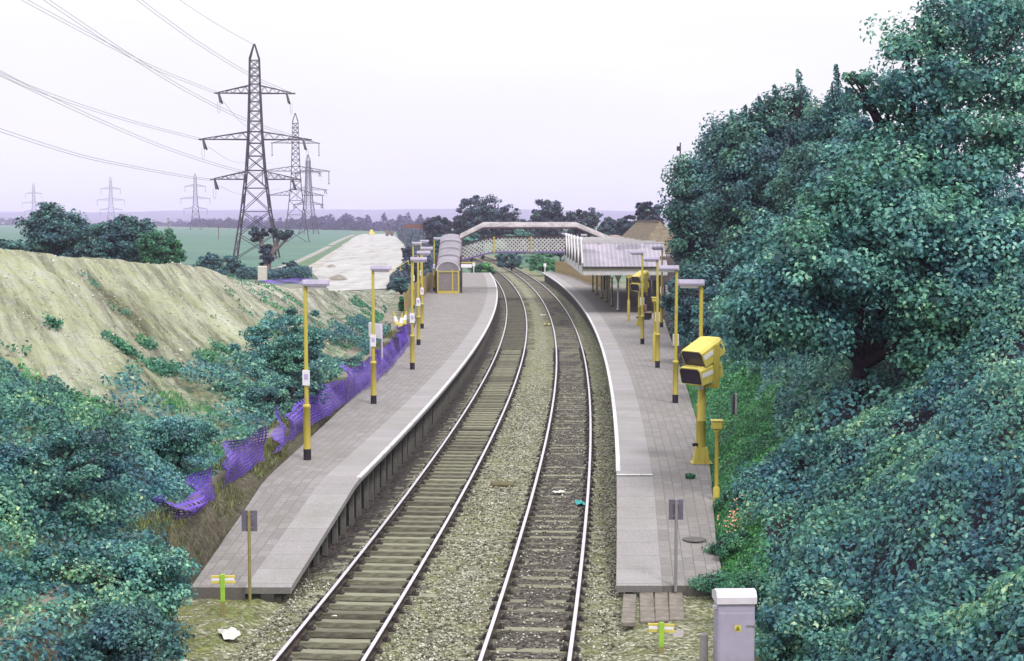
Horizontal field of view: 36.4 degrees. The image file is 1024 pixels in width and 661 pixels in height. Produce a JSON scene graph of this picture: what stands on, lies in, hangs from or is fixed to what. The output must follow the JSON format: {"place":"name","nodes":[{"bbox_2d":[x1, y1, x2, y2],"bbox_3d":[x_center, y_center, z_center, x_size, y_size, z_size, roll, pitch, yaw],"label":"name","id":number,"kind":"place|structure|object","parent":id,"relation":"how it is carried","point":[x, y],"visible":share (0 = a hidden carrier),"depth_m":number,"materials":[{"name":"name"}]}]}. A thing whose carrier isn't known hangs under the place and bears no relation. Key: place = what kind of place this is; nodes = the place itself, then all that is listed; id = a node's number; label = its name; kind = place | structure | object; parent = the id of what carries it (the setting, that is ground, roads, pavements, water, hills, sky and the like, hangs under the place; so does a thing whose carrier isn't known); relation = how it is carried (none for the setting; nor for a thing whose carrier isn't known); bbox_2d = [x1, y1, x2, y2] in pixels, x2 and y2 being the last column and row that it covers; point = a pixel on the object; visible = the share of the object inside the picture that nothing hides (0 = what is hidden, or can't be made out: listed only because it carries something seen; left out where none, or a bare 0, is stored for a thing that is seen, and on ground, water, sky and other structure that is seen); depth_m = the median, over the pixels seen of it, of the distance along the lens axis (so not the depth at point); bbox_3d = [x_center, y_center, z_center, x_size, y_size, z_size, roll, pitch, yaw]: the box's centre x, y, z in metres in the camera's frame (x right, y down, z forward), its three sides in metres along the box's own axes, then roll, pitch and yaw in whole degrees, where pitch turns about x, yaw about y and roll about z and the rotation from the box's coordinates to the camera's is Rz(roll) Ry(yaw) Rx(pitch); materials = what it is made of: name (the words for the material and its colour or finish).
{"place":"outdoors","nodes":[
{"label":"outdoors","id":0,"kind":"place"},
{"bbox_2d":[0,227,354,269],"bbox_3d":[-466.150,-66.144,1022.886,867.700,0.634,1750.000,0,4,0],"label":"field","id":1,"kind":"structure","parent":0,"point":[196,243],"depth_m":448.94,"materials":[{"name":"plant"}]},
{"bbox_2d":[198,44,311,258],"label":"electricity pylon","id":2,"kind":"object","parent":1,"relation":"on","point":[250,92],"visible":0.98,"depth_m":272.28,"materials":[{"name":"metal"}]},
{"bbox_2d":[0,72,297,179],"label":"power line","id":3,"kind":"object","parent":2,"relation":"attached to","point":[135,134],"visible":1,"depth_m":228.71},
{"bbox_2d":[44,0,306,141],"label":"power line","id":4,"kind":"object","parent":2,"relation":"attached to","point":[165,76],"visible":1,"depth_m":236.13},
{"bbox_2d":[262,113,329,241],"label":"electricity pylon","id":5,"kind":"object","parent":1,"relation":"on","point":[292,166],"visible":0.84,"depth_m":448.58,"materials":[{"name":"metal"}]},
{"bbox_2d":[288,155,327,233],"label":"electricity pylon","id":6,"kind":"object","parent":1,"relation":"on","point":[309,185],"visible":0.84,"depth_m":734.82,"materials":[{"name":"metal"}]},
{"bbox_2d":[0,248,395,588],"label":"earth bank","id":7,"kind":"structure","parent":0,"point":[97,345],"depth_m":56.58,"materials":[{"name":"soil"}]},
{"bbox_2d":[0,421,146,524],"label":"bramble bush","id":8,"kind":"object","parent":7,"relation":"on","point":[51,473],"visible":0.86,"depth_m":30.70,"materials":[{"name":"green plant"}]},
{"bbox_2d":[0,355,235,660],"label":"brambles","id":9,"kind":"object","parent":7,"relation":"on","point":[24,403],"visible":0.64,"depth_m":31.49,"materials":[{"name":"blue plant"}]},
{"bbox_2d":[0,270,386,464],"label":"bank weeds","id":10,"kind":"object","parent":7,"relation":"on","point":[163,366],"visible":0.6,"depth_m":52.19,"materials":[{"name":"green plant"}]},
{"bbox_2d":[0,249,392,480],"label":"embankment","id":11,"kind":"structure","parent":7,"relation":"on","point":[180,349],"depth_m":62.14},
{"bbox_2d":[207,378,273,405],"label":"bramble bush","id":12,"kind":"object","parent":7,"relation":"on","point":[247,385],"visible":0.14,"depth_m":51.38,"materials":[{"name":"green plant"}]},
{"bbox_2d":[100,314,391,446],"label":"bushes","id":13,"kind":"object","parent":7,"relation":"on","point":[339,333],"visible":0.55,"depth_m":51.04,"materials":[{"name":"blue plant"}]},
{"bbox_2d":[227,307,327,380],"bbox_3d":[-8.513,1.003,57.970,4.016,3.770,3.107,-3,5,-33],"label":"elder bush","id":14,"kind":"object","parent":7,"relation":"on","point":[289,343],"visible":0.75,"depth_m":57.27,"materials":[{"name":"green plant"}]},
{"bbox_2d":[281,235,356,269],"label":"grass verge","id":15,"kind":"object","parent":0,"point":[313,259],"depth_m":300.26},
{"bbox_2d":[0,209,670,222],"bbox_3d":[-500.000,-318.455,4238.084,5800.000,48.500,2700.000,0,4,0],"label":"hills","id":16,"kind":"structure","parent":0,"point":[186,215],"depth_m":4001.99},
{"bbox_2d":[312,234,404,290],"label":"dirt road","id":17,"kind":"structure","parent":0,"point":[354,259],"depth_m":246.19,"materials":[{"name":"soil"}]},
{"bbox_2d":[0,223,733,660],"bbox_3d":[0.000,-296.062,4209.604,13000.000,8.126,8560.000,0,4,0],"label":"ground","id":18,"kind":"structure","parent":0,"point":[208,527],"depth_m":36.35,"materials":[{"name":"soil"}]},
{"bbox_2d":[0,239,30,250],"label":"field tree","id":19,"kind":"object","parent":18,"relation":"on","point":[20,244],"visible":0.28,"depth_m":111.11,"materials":[{"name":"green plant"}]},
{"bbox_2d":[12,201,97,257],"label":"tree","id":20,"kind":"object","parent":18,"relation":"on","point":[55,230],"visible":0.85,"depth_m":116.30,"materials":[{"name":"green plant"}]},
{"bbox_2d":[0,536,150,615],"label":"bramble bush","id":21,"kind":"object","parent":18,"relation":"on","point":[75,567],"visible":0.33,"depth_m":27.04,"materials":[{"name":"green plant"}]},
{"bbox_2d":[74,242,106,258],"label":"field tree","id":22,"kind":"object","parent":18,"relation":"on","point":[85,250],"visible":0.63,"depth_m":109.43,"materials":[{"name":"green plant"}]},
{"bbox_2d":[88,214,156,262],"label":"tree","id":23,"kind":"object","parent":18,"relation":"on","point":[117,237],"visible":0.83,"depth_m":110.78,"materials":[{"name":"green plant"}]},
{"bbox_2d":[38,389,260,589],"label":"grass","id":24,"kind":"structure","parent":18,"relation":"on","point":[171,399],"depth_m":46.99,"materials":[{"name":"green plant"}]},
{"bbox_2d":[134,228,186,263],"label":"field tree","id":25,"kind":"object","parent":18,"relation":"on","point":[153,246],"visible":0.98,"depth_m":107.17,"materials":[{"name":"green plant"}]},
{"bbox_2d":[134,414,219,469],"bbox_3d":[-8.243,3.054,38.227,2.105,2.140,2.220,0,4,0],"label":"bramble bush","id":26,"kind":"object","parent":18,"relation":"on","point":[179,437],"visible":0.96,"depth_m":37.68,"materials":[{"name":"green plant"}]},
{"bbox_2d":[151,466,215,518],"bbox_3d":[-6.917,3.538,34.279,1.029,0.787,2.941,1,4,16],"label":"barrier net","id":27,"kind":"object","parent":18,"relation":"on","point":[201,492],"visible":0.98,"depth_m":33.65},
{"bbox_2d":[192,252,224,270],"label":"field tree","id":28,"kind":"object","parent":18,"relation":"on","point":[214,261],"visible":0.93,"depth_m":169.37,"materials":[{"name":"green plant"}]},
{"bbox_2d":[0,212,429,232],"bbox_3d":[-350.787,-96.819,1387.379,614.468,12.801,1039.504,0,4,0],"label":"hedgerow","id":29,"kind":"object","parent":18,"relation":"on","point":[389,224],"visible":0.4,"depth_m":1004.14,"materials":[{"name":"green plant"}]},
{"bbox_2d":[220,255,245,275],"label":"field tree","id":30,"kind":"object","parent":18,"relation":"on","point":[233,263],"visible":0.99,"depth_m":171.67,"materials":[{"name":"green plant"}]},
{"bbox_2d":[221,423,267,488],"bbox_3d":[-6.868,3.094,38.954,0.619,1.007,4.716,0,4,3],"label":"barrier net","id":31,"kind":"object","parent":18,"relation":"on","point":[238,462],"visible":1,"depth_m":39.63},
{"bbox_2d":[191,264,312,279],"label":"hedge","id":32,"kind":"object","parent":18,"relation":"on","point":[300,272],"visible":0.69,"depth_m":178.82,"materials":[{"name":"green plant"}]},
{"bbox_2d":[111,330,407,583],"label":"grass","id":33,"kind":"structure","parent":18,"relation":"on","point":[270,441],"depth_m":39.28,"materials":[{"name":"plant"}]},
{"bbox_2d":[248,225,293,268],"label":"pollard tree","id":34,"kind":"object","parent":18,"relation":"on","point":[268,251],"visible":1,"depth_m":184.31,"materials":[{"name":"green plant"}]},
{"bbox_2d":[269,405,287,453],"bbox_3d":[-6.532,2.711,43.471,0.470,1.131,2.587,0,4,-7],"label":"barrier net","id":35,"kind":"object","parent":18,"relation":"on","point":[283,441],"visible":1,"depth_m":43.46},
{"bbox_2d":[243,374,328,419],"bbox_3d":[-7.380,2.366,50.132,2.458,1.860,2.745,2,4,23],"label":"bramble bush","id":36,"kind":"object","parent":18,"relation":"on","point":[286,395],"visible":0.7,"depth_m":49.74,"materials":[{"name":"green plant"}]},
{"bbox_2d":[191,273,497,602],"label":"station platform","id":37,"kind":"structure","parent":18,"relation":"on","point":[362,448],"depth_m":43.73,"materials":[{"name":"concrete"}]},
{"bbox_2d":[302,280,328,459],"bbox_3d":[-5.293,1.071,42.065,0.750,4.880,0.300,0,4,-2],"label":"platform lamp","id":38,"kind":"object","parent":37,"relation":"on","point":[311,284],"visible":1,"depth_m":42.00,"materials":[{"name":"metal"}]},
{"bbox_2d":[370,266,390,403],"bbox_3d":[-4.629,0.155,54.923,0.750,4.880,0.300,0,4,0],"label":"platform lamp","id":39,"kind":"object","parent":37,"relation":"on","point":[373,362],"visible":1,"depth_m":54.87,"materials":[{"name":"metal"}]},
{"bbox_2d":[410,257,426,369],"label":"platform lamp","id":40,"kind":"object","parent":37,"relation":"on","point":[412,322],"visible":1,"depth_m":67.44,"materials":[{"name":"metal"}]},
{"bbox_2d":[404,272,433,314],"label":"boarded fence","id":41,"kind":"object","parent":37,"relation":"on","point":[428,282],"visible":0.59,"depth_m":127.62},
{"bbox_2d":[416,251,429,344],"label":"platform lamp","id":42,"kind":"object","parent":37,"relation":"on","point":[418,316],"visible":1,"depth_m":80.64,"materials":[{"name":"metal"}]},
{"bbox_2d":[420,247,432,328],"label":"platform lamp","id":43,"kind":"object","parent":37,"relation":"on","point":[422,294],"visible":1,"depth_m":92.87,"materials":[{"name":"metal"}]},
{"bbox_2d":[284,323,410,440],"bbox_3d":[-5.739,1.243,64.316,1.122,1.094,39.265,0,4,1],"label":"barrier net","id":44,"kind":"object","parent":18,"relation":"on","point":[404,336],"visible":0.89,"depth_m":56.05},
{"bbox_2d":[369,322,382,371],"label":"nameboard","id":45,"kind":"object","parent":18,"relation":"on","point":[379,331],"visible":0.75,"depth_m":65.81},
{"bbox_2d":[389,277,410,293],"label":"scrub bush","id":46,"kind":"object","parent":18,"relation":"on","point":[403,284],"visible":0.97,"depth_m":131.70,"materials":[{"name":"green plant"}]},
{"bbox_2d":[386,226,437,290],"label":"scrub","id":47,"kind":"object","parent":18,"relation":"on","point":[412,235],"visible":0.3,"depth_m":242.06,"materials":[{"name":"green plant"}]},
{"bbox_2d":[422,215,453,244],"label":"woodland tree","id":48,"kind":"object","parent":18,"relation":"on","point":[435,226],"visible":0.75,"depth_m":298.44,"materials":[{"name":"green plant"}]},
{"bbox_2d":[156,255,766,660],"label":"track bed","id":49,"kind":"object","parent":18,"relation":"on","point":[206,620],"visible":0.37,"depth_m":34.54,"materials":[{"name":"gravel"}]},
{"bbox_2d":[58,595,194,660],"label":"bramble bush","id":50,"kind":"object","parent":49,"relation":"on","point":[112,632],"visible":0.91,"depth_m":24.70,"materials":[{"name":"green plant"}]},
{"bbox_2d":[103,534,202,641],"bbox_3d":[-6.593,4.893,27.823,2.019,2.281,2.060,0,4,0],"label":"bramble bush","id":51,"kind":"object","parent":49,"relation":"on","point":[167,594],"visible":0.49,"depth_m":27.75,"materials":[{"name":"green plant"}]},
{"bbox_2d":[211,574,235,615],"bbox_3d":[-5.519,5.121,29.755,0.470,0.953,0.070,0,4,-4],"label":"marker post","id":52,"kind":"object","parent":49,"relation":"on","point":[222,580],"visible":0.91,"depth_m":29.73,"materials":[{"name":"green paint"}]},
{"bbox_2d":[241,510,256,602],"bbox_3d":[-5.194,4.537,30.812,0.310,1.968,0.084,0,4,0],"label":"track sign","id":53,"kind":"object","parent":49,"relation":"on","point":[249,520],"visible":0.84,"depth_m":30.78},
{"bbox_2d":[269,255,534,660],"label":"railway track","id":54,"kind":"structure","parent":49,"relation":"on","point":[434,496],"depth_m":38.52,"materials":[{"name":"metal"}]},
{"bbox_2d":[233,385,620,660],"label":"loose ballast","id":55,"kind":"structure","parent":49,"relation":"on","point":[436,654],"depth_m":34.20,"materials":[{"name":"gravel"}]},
{"bbox_2d":[453,256,608,660],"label":"railway track","id":56,"kind":"structure","parent":49,"relation":"on","point":[576,619],"depth_m":38.52,"materials":[{"name":"metal"}]},
{"bbox_2d":[621,594,635,626],"bbox_3d":[2.252,5.373,29.966,0.262,0.090,2.553,0,2,5],"label":"walkway plank","id":57,"kind":"object","parent":49,"relation":"on","point":[628,617],"visible":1,"depth_m":29.68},
{"bbox_2d":[639,592,654,623],"bbox_3d":[2.616,5.378,30.174,0.279,0.090,2.301,0,4,4],"label":"walkway plank","id":58,"kind":"object","parent":49,"relation":"on","point":[647,613],"visible":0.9,"depth_m":29.95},
{"bbox_2d":[654,592,668,622],"bbox_3d":[2.907,5.373,30.244,0.263,0.090,2.314,0,4,5],"label":"walkway plank","id":59,"kind":"object","parent":49,"relation":"on","point":[661,608],"visible":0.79,"depth_m":30.03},
{"bbox_2d":[648,622,674,652],"bbox_3d":[2.596,5.449,27.070,0.470,0.779,0.073,1,4,8],"label":"marker post","id":60,"kind":"object","parent":49,"relation":"on","point":[661,628],"visible":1,"depth_m":27.05,"materials":[{"name":"green paint"}]},
{"bbox_2d":[669,592,684,621],"bbox_3d":[3.192,5.373,30.239,0.279,0.090,2.175,0,4,5],"label":"walkway plank","id":61,"kind":"object","parent":49,"relation":"on","point":[676,609],"visible":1,"depth_m":30.07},
{"bbox_2d":[669,499,682,591],"bbox_3d":[3.278,4.300,31.127,0.290,1.856,0.084,0,4,0],"label":"track sign","id":62,"kind":"object","parent":61,"relation":"on","point":[676,510],"visible":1,"depth_m":31.10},
{"bbox_2d":[686,568,734,598],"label":"bramble bush","id":63,"kind":"object","parent":49,"relation":"on","point":[708,582],"visible":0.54,"depth_m":30.73,"materials":[{"name":"green plant"}]},
{"bbox_2d":[701,531,754,568],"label":"bramble bush","id":64,"kind":"object","parent":49,"relation":"on","point":[729,542],"visible":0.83,"depth_m":33.00,"materials":[{"name":"green plant"}]},
{"bbox_2d":[712,588,756,660],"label":"equipment cabinet","id":65,"kind":"object","parent":49,"relation":"on","point":[734,625],"visible":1,"depth_m":25.18,"materials":[{"name":"metal"}]},
{"bbox_2d":[717,568,787,612],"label":"bramble bush","id":66,"kind":"object","parent":49,"relation":"on","point":[746,579],"visible":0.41,"depth_m":28.38,"materials":[{"name":"green plant"}]},
{"bbox_2d":[454,194,503,258],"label":"woodland tree","id":67,"kind":"object","parent":18,"relation":"on","point":[474,215],"visible":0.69,"depth_m":287.04,"materials":[{"name":"green plant"}]},
{"bbox_2d":[495,250,523,270],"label":"scrub bush","id":68,"kind":"object","parent":18,"relation":"on","point":[514,261],"visible":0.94,"depth_m":223.93,"materials":[{"name":"green plant"}]},
{"bbox_2d":[489,204,536,258],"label":"woodland tree","id":69,"kind":"object","parent":18,"relation":"on","point":[508,217],"visible":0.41,"depth_m":283.04,"materials":[{"name":"green plant"}]},
{"bbox_2d":[495,229,535,254],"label":"scrub bush","id":70,"kind":"object","parent":18,"relation":"on","point":[520,233],"visible":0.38,"depth_m":248.84,"materials":[{"name":"green plant"}]},
{"bbox_2d":[525,253,556,271],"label":"scrub bush","id":71,"kind":"object","parent":18,"relation":"on","point":[538,262],"visible":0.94,"depth_m":211.24,"materials":[{"name":"green plant"}]},
{"bbox_2d":[531,199,566,246],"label":"woodland tree","id":72,"kind":"object","parent":18,"relation":"on","point":[548,212],"visible":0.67,"depth_m":287.80,"materials":[{"name":"green plant"}]},
{"bbox_2d":[562,207,603,236],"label":"woodland tree","id":73,"kind":"object","parent":18,"relation":"on","point":[590,219],"visible":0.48,"depth_m":278.46,"materials":[{"name":"green plant"}]},
{"bbox_2d":[597,217,620,235],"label":"woodland tree","id":74,"kind":"object","parent":18,"relation":"on","point":[606,225],"visible":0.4,"depth_m":268.36,"materials":[{"name":"green plant"}]},
{"bbox_2d":[613,215,635,235],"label":"woodland tree","id":75,"kind":"object","parent":18,"relation":"on","point":[623,225],"visible":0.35,"depth_m":248.86,"materials":[{"name":"green plant"}]},
{"bbox_2d":[542,272,721,596],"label":"station platform","id":76,"kind":"structure","parent":18,"relation":"on","point":[655,431],"depth_m":43.17,"materials":[{"name":"concrete"}]},
{"bbox_2d":[435,222,626,292],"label":"footbridge","id":77,"kind":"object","parent":76,"relation":"on","point":[449,259],"visible":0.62,"depth_m":143.44,"materials":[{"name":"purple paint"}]},
{"bbox_2d":[555,260,610,290],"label":"paling fence","id":78,"kind":"object","parent":76,"relation":"on","point":[564,268],"visible":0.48,"depth_m":173.20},
{"bbox_2d":[564,233,667,310],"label":"platform canopy","id":79,"kind":"object","parent":76,"relation":"on","point":[601,256],"visible":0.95,"depth_m":109.07,"materials":[{"name":"metal"}]},
{"bbox_2d":[630,251,643,343],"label":"platform lamp","id":80,"kind":"object","parent":76,"relation":"on","point":[641,253],"visible":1,"depth_m":81.26,"materials":[{"name":"metal"}]},
{"bbox_2d":[630,270,649,325],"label":"monitor post","id":81,"kind":"object","parent":76,"relation":"on","point":[635,285],"visible":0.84,"depth_m":95.46,"materials":[{"name":"metal"}]},
{"bbox_2d":[643,257,659,367],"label":"platform lamp","id":82,"kind":"object","parent":76,"relation":"on","point":[657,320],"visible":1,"depth_m":68.31,"materials":[{"name":"metal"}]},
{"bbox_2d":[658,265,678,402],"bbox_3d":[5.546,0.137,55.173,0.750,4.880,0.300,0,4,1],"label":"platform lamp","id":83,"kind":"object","parent":76,"relation":"on","point":[668,268],"visible":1,"depth_m":55.14,"materials":[{"name":"metal"}]},
{"bbox_2d":[677,279,704,442],"bbox_3d":[4.846,1.058,42.233,0.750,4.880,0.300,0,4,1],"label":"platform lamp","id":84,"kind":"object","parent":76,"relation":"on","point":[689,283],"visible":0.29,"depth_m":42.05,"materials":[{"name":"metal"}]},
{"bbox_2d":[679,336,724,463],"bbox_3d":[5.086,1.862,41.594,1.034,3.370,0.940,-3,5,-37],"label":"monitor post","id":85,"kind":"object","parent":76,"relation":"on","point":[701,368],"visible":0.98,"depth_m":41.33,"materials":[{"name":"metal"}]},
{"bbox_2d":[710,419,723,504],"bbox_3d":[4.906,3.616,37.352,0.300,2.970,0.260,0,4,0],"label":"camera post","id":86,"kind":"object","parent":76,"relation":"on","point":[716,425],"visible":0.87,"depth_m":37.27,"materials":[{"name":"metal"}]},
{"bbox_2d":[631,201,664,225],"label":"woodland tree","id":87,"kind":"object","parent":18,"relation":"on","point":[646,211],"visible":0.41,"depth_m":223.48,"materials":[{"name":"green plant"}]},
{"bbox_2d":[621,220,679,315],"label":"station building","id":88,"kind":"structure","parent":18,"relation":"on","point":[649,230],"depth_m":118.52,"materials":[{"name":"white paint"}]},
{"bbox_2d":[699,633,707,660],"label":"concrete post","id":89,"kind":"object","parent":18,"relation":"on","point":[703,655],"visible":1,"depth_m":25.57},
{"bbox_2d":[685,364,794,643],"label":"grass","id":90,"kind":"structure","parent":18,"relation":"on","point":[716,521],"depth_m":39.70,"materials":[{"name":"green plant"}]},
{"bbox_2d":[0,0,1023,211],"label":"sky","id":91,"kind":"structure","parent":0,"point":[408,104],"materials":[{"name":"white"}]},
{"bbox_2d":[663,288,1023,660],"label":"embankment","id":92,"kind":"structure","parent":0,"point":[976,518],"depth_m":29.01,"materials":[{"name":"green plant"}]},
{"bbox_2d":[659,286,720,349],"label":"hawthorn bush","id":93,"kind":"object","parent":92,"relation":"on","point":[688,304],"visible":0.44,"depth_m":69.94,"materials":[{"name":"green plant"}]},
{"bbox_2d":[655,109,746,305],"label":"broadleaf tree","id":94,"kind":"object","parent":92,"relation":"on","point":[692,244],"visible":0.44,"depth_m":88.83,"materials":[{"name":"green plant"}]},
{"bbox_2d":[708,252,772,344],"bbox_3d":[9.167,-0.859,55.451,4.455,4.539,6.029,0,4,0],"label":"elder bush","id":95,"kind":"object","parent":92,"relation":"on","point":[734,282],"visible":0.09,"depth_m":56.11,"materials":[{"name":"green plant"}]},
{"bbox_2d":[687,346,807,658],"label":"nettles","id":96,"kind":"object","parent":92,"relation":"on","point":[753,439],"visible":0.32,"depth_m":40.95,"materials":[{"name":"green plant"}]},
{"bbox_2d":[688,69,815,276],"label":"broadleaf tree","id":97,"kind":"object","parent":92,"relation":"on","point":[751,147],"visible":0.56,"depth_m":76.02,"materials":[{"name":"green plant"}]},
{"bbox_2d":[719,460,796,512],"bbox_3d":[5.703,3.669,35.268,1.886,1.424,1.795,0,4,0],"label":"bramble bush","id":98,"kind":"object","parent":92,"relation":"on","point":[737,490],"visible":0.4,"depth_m":35.24,"materials":[{"name":"green plant"}]},
{"bbox_2d":[754,568,889,660],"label":"bramble bush","id":99,"kind":"object","parent":92,"relation":"on","point":[800,617],"visible":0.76,"depth_m":25.61,"materials":[{"name":"green plant"}]},
{"bbox_2d":[766,64,898,224],"bbox_3d":[12.910,-6.011,61.901,5.573,9.272,8.356,0,4,0],"label":"broadleaf tree","id":100,"kind":"object","parent":92,"relation":"on","point":[826,119],"visible":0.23,"depth_m":61.81,"materials":[{"name":"green plant"}]},
{"bbox_2d":[687,206,1023,483],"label":"ivy","id":101,"kind":"object","parent":92,"relation":"on","point":[816,362],"visible":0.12,"depth_m":36.98,"materials":[{"name":"teal plant"}]},
{"bbox_2d":[810,431,903,487],"bbox_3d":[7.831,2.947,32.675,3.903,1.658,2.925,4,6,44],"label":"bramble bush","id":102,"kind":"object","parent":92,"relation":"on","point":[842,450],"visible":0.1,"depth_m":33.03,"materials":[{"name":"green plant"}]},
{"bbox_2d":[714,168,1023,408],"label":"sycamore tree","id":103,"kind":"object","parent":92,"relation":"on","point":[836,256],"visible":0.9,"depth_m":35.11,"materials":[{"name":"green plant"}]},
{"bbox_2d":[727,186,1023,660],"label":"brambles","id":104,"kind":"object","parent":92,"relation":"on","point":[1003,594],"visible":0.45,"depth_m":26.84,"materials":[{"name":"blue plant"}]},
{"bbox_2d":[812,0,1023,340],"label":"sycamore tree","id":105,"kind":"object","parent":92,"relation":"on","point":[957,80],"visible":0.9,"depth_m":37.50,"materials":[{"name":"green plant"}]},
{"bbox_2d":[928,389,995,445],"bbox_3d":[9.578,2.254,31.036,3.063,2.186,2.311,-2,4,-24],"label":"bramble bush","id":106,"kind":"object","parent":92,"relation":"on","point":[948,435],"visible":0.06,"depth_m":30.58,"materials":[{"name":"green plant"}]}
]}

